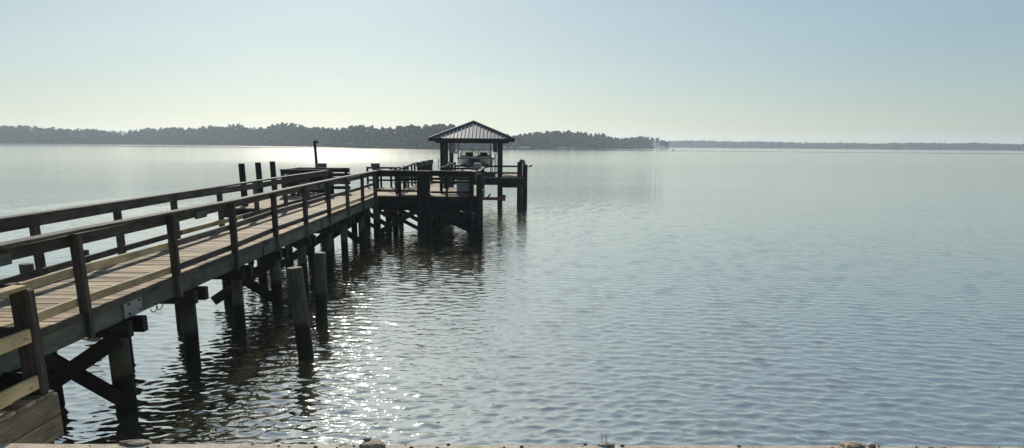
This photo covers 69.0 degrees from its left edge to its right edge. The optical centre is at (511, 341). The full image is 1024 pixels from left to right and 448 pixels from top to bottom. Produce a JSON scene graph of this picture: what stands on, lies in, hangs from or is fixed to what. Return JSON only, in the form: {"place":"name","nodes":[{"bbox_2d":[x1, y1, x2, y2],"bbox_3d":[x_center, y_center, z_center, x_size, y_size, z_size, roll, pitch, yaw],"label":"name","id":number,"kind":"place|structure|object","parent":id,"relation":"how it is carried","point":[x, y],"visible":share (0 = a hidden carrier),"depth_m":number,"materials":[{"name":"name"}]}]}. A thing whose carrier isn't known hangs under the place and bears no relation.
{"place":"outdoors","nodes":[
{"label":"outdoors","id":0,"kind":"place"},
{"bbox_2d":[13,142,669,149],"bbox_3d":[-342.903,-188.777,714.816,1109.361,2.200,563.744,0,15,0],"label":"bank","id":1,"kind":"structure","parent":0,"point":[363,147],"depth_m":723.45,"materials":[{"name":"soil"}]},
{"bbox_2d":[0,122,503,149],"bbox_3d":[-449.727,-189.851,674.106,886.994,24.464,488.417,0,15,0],"label":"shore forest","id":2,"kind":"object","parent":1,"relation":"on","point":[411,136],"depth_m":713.13,"materials":[{"name":"green plant"}]},
{"bbox_2d":[483,170,505,200],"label":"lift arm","id":3,"kind":"object","parent":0,"point":[503,197],"visible":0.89,"depth_m":41.27},
{"bbox_2d":[0,143,1023,446],"bbox_3d":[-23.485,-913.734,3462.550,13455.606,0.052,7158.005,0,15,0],"label":"lake water","id":4,"kind":"structure","parent":0,"point":[760,297],"depth_m":16.12,"materials":[{"name":"blue liquid"}]},
{"bbox_2d":[18,263,35,281],"bbox_3d":[-9.293,-0.198,14.575,0.277,2.668,0.274,0,15,0],"label":"mooring piling","id":5,"kind":"object","parent":4,"relation":"in","point":[25,267],"visible":0.16,"depth_m":14.16,"materials":[{"name":"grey wood"}]},
{"bbox_2d":[0,282,63,443],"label":"side landing","id":6,"kind":"object","parent":4,"relation":"in","point":[30,411],"visible":0.98,"depth_m":6.93,"materials":[{"name":"brown wood"}]},
{"bbox_2d":[83,249,90,263],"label":"mooring piling","id":7,"kind":"object","parent":4,"relation":"in","point":[86,252],"visible":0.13,"depth_m":15.55,"materials":[{"name":"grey wood"}]},
{"bbox_2d":[0,170,378,412],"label":"pier","id":8,"kind":"structure","parent":4,"relation":"in","point":[106,300],"depth_m":11.35,"materials":[{"name":"brown wood"}]},
{"bbox_2d":[238,163,248,219],"bbox_3d":[-8.308,-3.393,23.459,0.250,4.313,0.205,0,15,0],"label":"tall piling","id":9,"kind":"object","parent":4,"relation":"in","point":[242,173],"visible":0.3,"depth_m":22.94,"materials":[{"name":"brown wood"}]},
{"bbox_2d":[255,162,262,192],"bbox_3d":[-9.256,-4.489,27.715,0.269,4.237,0.226,0,15,0],"label":"tall piling","id":10,"kind":"object","parent":4,"relation":"in","point":[258,171],"visible":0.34,"depth_m":27.19,"materials":[{"name":"brown wood"}]},
{"bbox_2d":[269,161,277,190],"bbox_3d":[-9.758,-5.319,30.905,0.282,4.200,0.243,0,15,0],"label":"tall piling","id":11,"kind":"object","parent":4,"relation":"in","point":[273,170],"visible":0.34,"depth_m":30.39,"materials":[{"name":"brown wood"}]},
{"bbox_2d":[224,167,350,221],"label":"side platform","id":12,"kind":"structure","parent":4,"relation":"in","point":[263,204],"depth_m":27.26,"materials":[{"name":"brown wood"}]},
{"bbox_2d":[287,171,333,195],"bbox_3d":[-7.499,-5.941,27.931,1.700,0.900,0.460,0,15,0],"label":"bench","id":13,"kind":"object","parent":12,"relation":"on","point":[331,186],"visible":0.21,"depth_m":27.78,"materials":[{"name":"brown wood"}]},
{"bbox_2d":[287,266,313,359],"bbox_3d":[-3.417,0.257,12.394,0.450,3.017,0.271,0,15,0],"label":"mooring piling","id":14,"kind":"object","parent":4,"relation":"in","point":[303,336],"visible":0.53,"depth_m":12.11,"materials":[{"name":"brown wood"}]},
{"bbox_2d":[313,141,318,166],"bbox_3d":[-7.946,-5.924,30.654,0.195,4.527,0.180,0,15,0],"label":"lamp pole","id":15,"kind":"object","parent":4,"relation":"in","point":[315,152],"visible":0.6,"depth_m":30.16,"materials":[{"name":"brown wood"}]},
{"bbox_2d":[314,252,327,318],"bbox_3d":[-3.881,-0.399,15.173,0.330,2.846,0.246,0,15,0],"label":"mooring piling","id":16,"kind":"object","parent":4,"relation":"in","point":[320,286],"visible":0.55,"depth_m":14.89,"materials":[{"name":"brown wood"}]},
{"bbox_2d":[317,163,326,167],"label":"capped piling","id":17,"kind":"object","parent":4,"relation":"in","point":[322,165],"visible":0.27,"depth_m":29.98,"materials":[{"name":"grey wood"}]},
{"bbox_2d":[371,163,380,217],"bbox_3d":[-6.082,-5.940,33.559,0.366,4.100,0.366,6,16,21],"label":"capped piling","id":18,"kind":"object","parent":4,"relation":"in","point":[374,166],"visible":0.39,"depth_m":32.98,"materials":[{"name":"brown wood"}]},
{"bbox_2d":[344,162,484,237],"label":"end platform","id":19,"kind":"structure","parent":4,"relation":"in","point":[426,204],"depth_m":28.30,"materials":[{"name":"brown wood"}]},
{"bbox_2d":[393,170,426,193],"bbox_3d":[-3.958,-6.267,29.276,1.350,0.900,0.460,0,15,0],"label":"bench","id":20,"kind":"object","parent":19,"relation":"on","point":[408,178],"visible":0.45,"depth_m":29.41,"materials":[{"name":"brown wood"}]},
{"bbox_2d":[438,170,465,190],"bbox_3d":[-2.412,-6.411,29.869,1.100,0.900,0.460,0,15,0],"label":"bench","id":21,"kind":"object","parent":19,"relation":"on","point":[441,186],"visible":0.25,"depth_m":29.97,"materials":[{"name":"brown wood"}]},
{"bbox_2d":[456,180,468,194],"bbox_3d":[-1.856,-5.987,28.868,0.660,0.598,0.720,0,15,0],"label":"dock box","id":22,"kind":"object","parent":19,"relation":"on","point":[462,187],"visible":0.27,"depth_m":28.58,"materials":[{"name":"grey plastic"}]},
{"bbox_2d":[473,163,481,173],"bbox_3d":[-1.417,-6.706,30.491,0.340,1.169,0.300,0,15,0],"label":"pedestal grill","id":23,"kind":"object","parent":19,"relation":"on","point":[476,166],"visible":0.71,"depth_m":30.24,"materials":[{"name":"metal"}]},
{"bbox_2d":[416,162,422,169],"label":"capped piling","id":24,"kind":"object","parent":4,"relation":"in","point":[419,165],"visible":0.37,"depth_m":36.08,"materials":[{"name":"brown wood"}]},
{"bbox_2d":[421,161,426,170],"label":"capped piling","id":25,"kind":"object","parent":4,"relation":"in","point":[424,167],"visible":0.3,"depth_m":37.26,"materials":[{"name":"brown wood"}]},
{"bbox_2d":[427,159,432,180],"bbox_3d":[-4.327,-7.587,39.755,0.305,4.141,0.305,-6,16,-22],"label":"capped piling","id":26,"kind":"object","parent":4,"relation":"in","point":[431,165],"visible":0.3,"depth_m":39.22,"materials":[{"name":"brown wood"}]},
{"bbox_2d":[409,162,455,187],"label":"link walkway","id":27,"kind":"structure","parent":4,"relation":"in","point":[437,185],"depth_m":37.15,"materials":[{"name":"brown wood"}]},
{"bbox_2d":[428,120,531,203],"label":"boathouse","id":28,"kind":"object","parent":4,"relation":"in","point":[472,131],"visible":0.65,"depth_m":44.76,"materials":[{"name":"brown wood"}]},
{"bbox_2d":[457,149,493,170],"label":"motor boat","id":29,"kind":"object","parent":28,"relation":"hanging from","point":[471,157],"visible":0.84,"depth_m":47.15,"materials":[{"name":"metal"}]},
{"bbox_2d":[0,443,1023,447],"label":"seawall","id":30,"kind":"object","parent":4,"relation":"in","point":[12,445],"visible":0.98,"depth_m":6.24,"materials":[{"name":"concrete"}]},
{"bbox_2d":[119,440,151,445],"bbox_3d":[-3.157,0.850,6.239,0.278,0.042,0.107,0,15,0],"label":"rock","id":31,"kind":"object","parent":30,"relation":"on","point":[135,442],"visible":1,"depth_m":6.22,"materials":[{"name":"grey stone"}]},
{"bbox_2d":[359,439,385,447],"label":"rock","id":32,"kind":"object","parent":30,"relation":"on","point":[374,443],"visible":1,"depth_m":6.17,"materials":[{"name":"grey stone"}]},
{"bbox_2d":[89,443,1000,447],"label":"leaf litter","id":33,"kind":"object","parent":30,"relation":"on","point":[523,446],"visible":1,"depth_m":6.24,"materials":[{"name":"brown plant"}]},
{"bbox_2d":[598,443,614,446],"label":"rock","id":34,"kind":"object","parent":30,"relation":"on","point":[607,444],"visible":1,"depth_m":6.26,"materials":[{"name":"grey stone"}]},
{"bbox_2d":[840,441,865,447],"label":"rock","id":35,"kind":"object","parent":30,"relation":"on","point":[848,444],"visible":1,"depth_m":6.26,"materials":[{"name":"grey stone"}]},
{"bbox_2d":[867,443,875,447],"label":"rock","id":36,"kind":"object","parent":30,"relation":"on","point":[871,445],"visible":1,"depth_m":6.26,"materials":[{"name":"grey stone"}]},
{"bbox_2d":[0,0,1023,144],"label":"sky","id":37,"kind":"structure","parent":0,"point":[810,71],"materials":[{"name":"blue"}]},
{"bbox_2d":[497,146,530,148],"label":"sand bank","id":38,"kind":"structure","parent":0,"point":[517,147],"depth_m":556.25,"materials":[{"name":"grey sand"}]},
{"bbox_2d":[503,130,654,148],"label":"shore forest","id":39,"kind":"object","parent":38,"relation":"on","point":[558,138],"depth_m":643.08,"materials":[{"name":"green plant"}]},
{"bbox_2d":[654,146,1023,150],"bbox_3d":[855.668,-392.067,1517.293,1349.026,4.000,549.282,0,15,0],"label":"opposite bank","id":40,"kind":"structure","parent":0,"point":[832,148],"depth_m":1480.91,"materials":[{"name":"soil"}]},
{"bbox_2d":[650,140,1023,149],"bbox_3d":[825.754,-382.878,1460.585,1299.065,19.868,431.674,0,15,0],"label":"opposite forest","id":41,"kind":"object","parent":40,"relation":"on","point":[907,145],"visible":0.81,"depth_m":1477.01,"materials":[{"name":"green plant"}]},
{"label":"distant forest trunks","id":42,"kind":"object","parent":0,"visible":0},
{"bbox_2d":[64,129,137,136],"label":"distant forest","id":43,"kind":"object","parent":42,"relation":"on","point":[120,132],"depth_m":1471.90,"materials":[{"name":"green plant"}]}
]}

